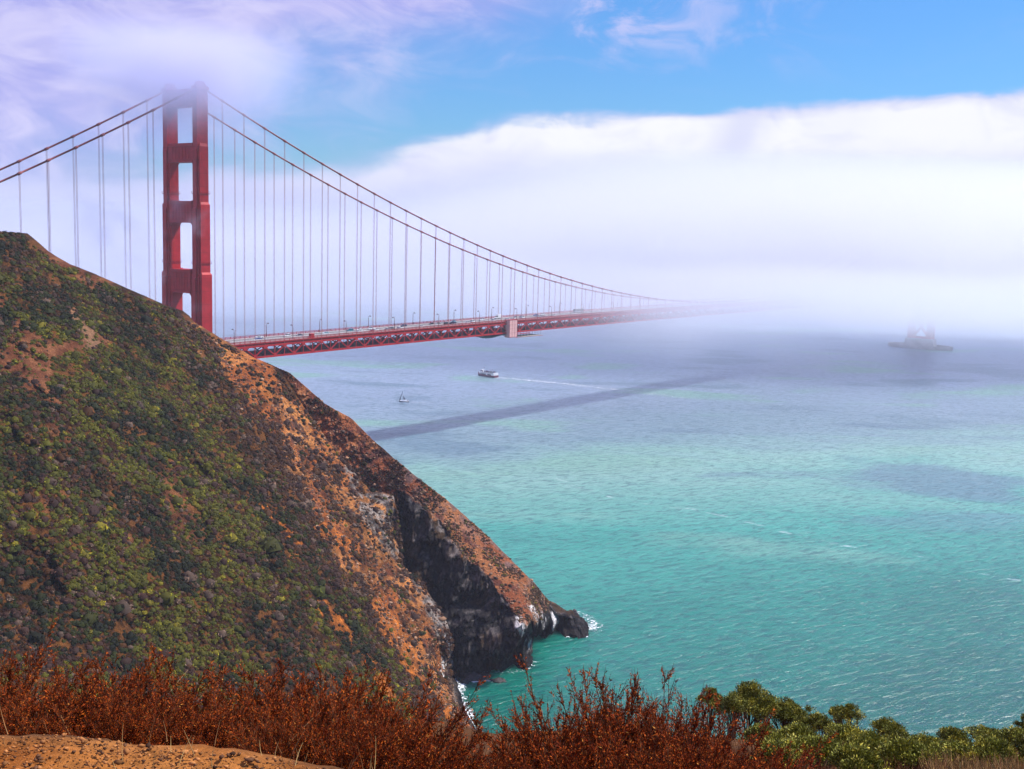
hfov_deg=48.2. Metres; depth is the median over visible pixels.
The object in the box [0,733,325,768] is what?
gravel
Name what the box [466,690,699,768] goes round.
dry shrub
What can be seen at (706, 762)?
dry shrub
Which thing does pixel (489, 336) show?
debris net
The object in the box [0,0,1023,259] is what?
sky
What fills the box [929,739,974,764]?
green bush
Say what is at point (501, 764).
dry shrub
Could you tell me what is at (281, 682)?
dry shrub
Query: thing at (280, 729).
dry shrub
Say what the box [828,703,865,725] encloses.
green bush
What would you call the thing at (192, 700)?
dry shrub
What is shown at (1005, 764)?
grass
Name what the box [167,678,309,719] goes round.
dry shrub
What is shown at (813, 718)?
green bush
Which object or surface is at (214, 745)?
dry grass
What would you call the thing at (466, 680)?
sea rock
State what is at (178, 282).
suspension bridge
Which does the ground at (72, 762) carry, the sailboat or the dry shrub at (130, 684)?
the dry shrub at (130, 684)
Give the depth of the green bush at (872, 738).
16.82 m
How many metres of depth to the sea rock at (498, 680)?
387.42 m
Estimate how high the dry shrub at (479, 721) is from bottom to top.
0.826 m
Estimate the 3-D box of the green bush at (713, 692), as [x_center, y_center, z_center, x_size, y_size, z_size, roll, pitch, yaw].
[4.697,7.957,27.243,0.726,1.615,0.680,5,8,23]
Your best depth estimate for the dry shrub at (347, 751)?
6.12 m
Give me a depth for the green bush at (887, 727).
21.96 m
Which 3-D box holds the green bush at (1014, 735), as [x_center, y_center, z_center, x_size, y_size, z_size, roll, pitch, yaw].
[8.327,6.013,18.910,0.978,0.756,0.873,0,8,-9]
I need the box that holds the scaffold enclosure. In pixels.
[505,318,517,337]
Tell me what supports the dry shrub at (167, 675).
on the ground at (72, 762)
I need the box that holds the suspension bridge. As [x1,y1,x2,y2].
[0,80,952,358]
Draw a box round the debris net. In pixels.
[477,334,504,338]
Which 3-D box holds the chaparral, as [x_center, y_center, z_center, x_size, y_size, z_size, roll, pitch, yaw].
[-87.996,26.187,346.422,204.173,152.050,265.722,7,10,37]
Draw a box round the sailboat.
[399,392,408,401]
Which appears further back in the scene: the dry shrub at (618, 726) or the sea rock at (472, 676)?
the sea rock at (472, 676)
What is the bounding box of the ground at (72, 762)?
[0,711,1023,768]
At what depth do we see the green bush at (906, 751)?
14.58 m
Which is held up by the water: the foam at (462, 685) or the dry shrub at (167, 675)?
the foam at (462, 685)
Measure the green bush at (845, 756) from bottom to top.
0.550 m
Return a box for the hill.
[0,232,588,729]
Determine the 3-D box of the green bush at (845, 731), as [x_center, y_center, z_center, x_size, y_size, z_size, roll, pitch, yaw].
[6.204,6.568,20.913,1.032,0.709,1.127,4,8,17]
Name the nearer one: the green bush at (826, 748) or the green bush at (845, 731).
the green bush at (826, 748)
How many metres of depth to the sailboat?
1011.37 m
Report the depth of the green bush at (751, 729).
19.99 m
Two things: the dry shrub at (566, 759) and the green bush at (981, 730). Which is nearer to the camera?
the dry shrub at (566, 759)
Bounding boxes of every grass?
[0,708,396,768]
[912,747,1023,768]
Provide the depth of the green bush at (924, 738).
19.39 m
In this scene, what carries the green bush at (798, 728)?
on the ground at (72, 762)
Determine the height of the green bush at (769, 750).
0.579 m
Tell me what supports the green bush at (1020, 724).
on the ground at (72, 762)
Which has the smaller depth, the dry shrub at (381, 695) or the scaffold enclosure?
the dry shrub at (381, 695)
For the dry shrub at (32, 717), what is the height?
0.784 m
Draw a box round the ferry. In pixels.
[478,369,498,377]
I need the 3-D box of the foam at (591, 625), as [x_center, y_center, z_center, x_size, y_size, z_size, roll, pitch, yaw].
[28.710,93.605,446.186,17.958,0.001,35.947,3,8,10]
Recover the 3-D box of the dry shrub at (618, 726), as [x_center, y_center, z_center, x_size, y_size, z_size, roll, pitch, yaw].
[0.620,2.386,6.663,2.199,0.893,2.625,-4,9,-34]
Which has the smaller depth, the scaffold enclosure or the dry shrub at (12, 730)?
the dry shrub at (12, 730)
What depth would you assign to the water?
841.14 m
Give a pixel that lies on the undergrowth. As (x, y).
(898, 767)
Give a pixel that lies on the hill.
(488, 630)
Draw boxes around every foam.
[455,678,474,725]
[566,611,601,636]
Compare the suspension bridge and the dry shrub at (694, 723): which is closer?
the dry shrub at (694, 723)
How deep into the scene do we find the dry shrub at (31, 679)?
7.41 m
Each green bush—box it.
[695,687,722,732]
[715,691,752,737]
[729,678,781,738]
[736,720,778,743]
[750,738,808,767]
[761,720,823,741]
[766,695,809,729]
[782,733,839,768]
[792,705,826,732]
[814,716,837,737]
[824,719,865,745]
[827,740,891,768]
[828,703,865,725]
[842,728,891,759]
[869,716,909,738]
[874,734,942,768]
[909,730,944,747]
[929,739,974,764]
[934,725,971,744]
[961,734,1023,766]
[962,724,1000,741]
[986,725,1023,757]
[1013,713,1023,728]
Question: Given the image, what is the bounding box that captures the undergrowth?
[572,734,938,768]
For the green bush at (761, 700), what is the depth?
27.00 m
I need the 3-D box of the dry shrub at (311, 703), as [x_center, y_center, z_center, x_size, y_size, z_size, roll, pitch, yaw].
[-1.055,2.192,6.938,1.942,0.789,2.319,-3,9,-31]
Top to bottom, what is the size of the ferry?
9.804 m
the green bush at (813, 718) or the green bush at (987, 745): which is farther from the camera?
the green bush at (813, 718)
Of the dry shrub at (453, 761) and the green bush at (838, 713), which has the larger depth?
the green bush at (838, 713)
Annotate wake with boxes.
[497,377,673,397]
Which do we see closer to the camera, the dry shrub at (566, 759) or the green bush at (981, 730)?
the dry shrub at (566, 759)
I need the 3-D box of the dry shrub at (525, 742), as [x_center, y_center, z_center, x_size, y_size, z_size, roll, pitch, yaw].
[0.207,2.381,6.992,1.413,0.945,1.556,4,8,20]
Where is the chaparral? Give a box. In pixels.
[0,230,552,725]
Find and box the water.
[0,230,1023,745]
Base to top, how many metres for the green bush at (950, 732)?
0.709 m
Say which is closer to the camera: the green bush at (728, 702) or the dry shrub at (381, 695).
the dry shrub at (381, 695)
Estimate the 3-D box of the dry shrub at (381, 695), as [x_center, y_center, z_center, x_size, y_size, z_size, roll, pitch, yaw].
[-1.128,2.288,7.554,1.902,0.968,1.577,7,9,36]
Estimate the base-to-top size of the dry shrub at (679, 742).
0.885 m
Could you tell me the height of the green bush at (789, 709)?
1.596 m
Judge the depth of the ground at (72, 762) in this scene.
5.14 m
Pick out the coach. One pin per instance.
(577, 310)
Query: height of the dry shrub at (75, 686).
0.874 m
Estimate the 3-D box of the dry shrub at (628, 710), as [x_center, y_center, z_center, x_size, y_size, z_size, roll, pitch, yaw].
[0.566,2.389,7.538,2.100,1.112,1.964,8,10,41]
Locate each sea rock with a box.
[460,677,471,683]
[464,672,485,681]
[490,677,505,682]
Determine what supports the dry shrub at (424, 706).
on the ground at (72, 762)
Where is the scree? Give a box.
[191,325,548,725]
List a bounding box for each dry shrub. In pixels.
[0,615,108,722]
[0,646,165,739]
[0,651,214,744]
[0,681,96,735]
[6,660,161,706]
[26,642,234,738]
[36,682,198,745]
[76,667,323,745]
[115,660,379,763]
[133,684,271,750]
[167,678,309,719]
[168,651,382,737]
[174,689,343,765]
[206,665,490,767]
[236,657,490,767]
[257,661,493,768]
[278,689,466,768]
[323,700,510,768]
[343,719,514,768]
[429,692,660,768]
[456,730,552,768]
[464,649,734,768]
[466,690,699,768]
[468,721,712,768]
[488,664,825,768]
[545,686,812,768]
[596,704,759,768]
[632,684,838,768]
[651,716,814,768]
[695,744,820,768]
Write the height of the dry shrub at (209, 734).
0.563 m
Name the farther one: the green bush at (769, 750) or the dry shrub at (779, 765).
the green bush at (769, 750)
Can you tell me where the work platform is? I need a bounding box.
[503,332,540,337]
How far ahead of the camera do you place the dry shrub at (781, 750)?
7.52 m
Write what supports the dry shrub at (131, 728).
on the ground at (72, 762)
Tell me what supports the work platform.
hanging from the suspension bridge
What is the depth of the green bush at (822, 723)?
26.18 m
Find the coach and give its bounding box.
[573,308,582,312]
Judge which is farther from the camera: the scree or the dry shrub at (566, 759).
the scree
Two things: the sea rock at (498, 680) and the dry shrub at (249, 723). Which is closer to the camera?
the dry shrub at (249, 723)
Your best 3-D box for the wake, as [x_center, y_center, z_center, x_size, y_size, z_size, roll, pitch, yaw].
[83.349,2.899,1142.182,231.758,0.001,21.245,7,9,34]

